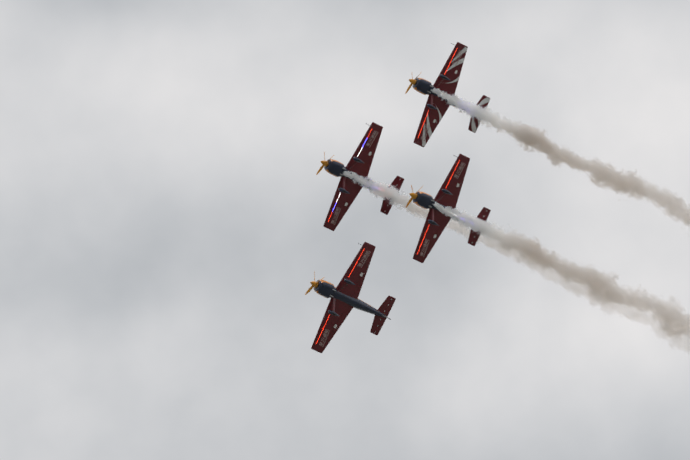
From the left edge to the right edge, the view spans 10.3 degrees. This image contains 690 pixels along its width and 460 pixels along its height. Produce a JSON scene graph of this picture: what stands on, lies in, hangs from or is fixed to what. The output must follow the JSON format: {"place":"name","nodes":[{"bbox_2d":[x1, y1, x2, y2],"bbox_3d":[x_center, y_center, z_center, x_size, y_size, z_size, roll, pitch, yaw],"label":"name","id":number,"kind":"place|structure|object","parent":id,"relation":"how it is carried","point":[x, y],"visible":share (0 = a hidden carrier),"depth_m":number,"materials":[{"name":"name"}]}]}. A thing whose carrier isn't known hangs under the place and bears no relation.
{"place":"outdoors","nodes":[
{"label":"outdoors","id":0,"kind":"place"},
{"bbox_2d":[0,0,689,459],"label":"sky","id":1,"kind":"structure","parent":0,"point":[164,204],"materials":[{"name":"grey"}]},
{"bbox_2d":[311,242,395,352],"bbox_3d":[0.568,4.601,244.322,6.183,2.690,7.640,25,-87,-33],"label":"aircraft","id":2,"kind":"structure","parent":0,"point":[343,295],"depth_m":243.54},
{"bbox_2d":[305,271,323,294],"bbox_3d":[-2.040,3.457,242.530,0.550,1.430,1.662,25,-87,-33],"label":"propeller","id":3,"kind":"structure","parent":2,"relation":"attached to","point":[314,284],"depth_m":242.51,"materials":[{"name":"gold metal"}]},
{"bbox_2d":[316,248,370,345],"bbox_3d":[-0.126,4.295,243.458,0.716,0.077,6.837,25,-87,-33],"label":"wing markings","id":4,"kind":"structure","parent":2,"relation":"attached to","point":[367,251],"depth_m":243.45,"materials":[{"name":"paint"}]},
{"bbox_2d":[323,122,403,230],"bbox_3d":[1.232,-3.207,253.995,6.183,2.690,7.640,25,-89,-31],"label":"aircraft","id":5,"kind":"object","parent":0,"point":[347,191],"visible":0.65,"depth_m":253.16,"materials":[{"name":"red metal"}]},
{"bbox_2d":[316,152,333,174],"bbox_3d":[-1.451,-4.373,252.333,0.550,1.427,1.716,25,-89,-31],"label":"propeller","id":6,"kind":"object","parent":5,"relation":"attached to","point":[325,163],"visible":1,"depth_m":252.27,"materials":[{"name":"yellow"}]},
{"bbox_2d":[328,129,377,224],"bbox_3d":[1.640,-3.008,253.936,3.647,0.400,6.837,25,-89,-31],"label":"wing markings","id":7,"kind":"object","parent":5,"relation":"attached to","point":[332,222],"visible":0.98,"depth_m":253.19,"materials":[{"name":"red paint"}]},
{"bbox_2d":[412,42,489,146],"bbox_3d":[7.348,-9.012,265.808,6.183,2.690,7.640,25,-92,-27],"label":"aircraft","id":8,"kind":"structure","parent":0,"point":[424,86],"depth_m":265.00,"materials":[{"name":"red metal"}]},
{"bbox_2d":[405,74,419,93],"bbox_3d":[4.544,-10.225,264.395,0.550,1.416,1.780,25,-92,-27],"label":"propeller","id":9,"kind":"structure","parent":8,"relation":"attached to","point":[413,81],"depth_m":264.27,"materials":[{"name":"yellow"}]},
{"bbox_2d":[418,47,489,145],"bbox_3d":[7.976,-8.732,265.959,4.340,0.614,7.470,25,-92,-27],"label":"wing stripes","id":10,"kind":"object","parent":8,"relation":"attached to","point":[427,126],"depth_m":265.23,"materials":[{"name":"white"}]},
{"bbox_2d":[413,154,490,262],"bbox_3d":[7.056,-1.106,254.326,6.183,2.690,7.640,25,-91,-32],"label":"aircraft","id":11,"kind":"object","parent":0,"point":[436,221],"visible":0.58,"depth_m":253.47,"materials":[{"name":"red metal"}]},
{"bbox_2d":[405,185,422,207],"bbox_3d":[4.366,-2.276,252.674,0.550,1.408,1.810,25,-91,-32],"label":"propeller","id":12,"kind":"object","parent":11,"relation":"attached to","point":[413,195],"visible":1,"depth_m":252.56,"materials":[{"name":"yellow"}]},
{"bbox_2d":[417,160,472,256],"bbox_3d":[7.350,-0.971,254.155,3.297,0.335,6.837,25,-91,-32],"label":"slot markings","id":13,"kind":"object","parent":11,"relation":"attached to","point":[426,241],"visible":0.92,"depth_m":253.50,"materials":[{"name":"red paint"}]}
]}

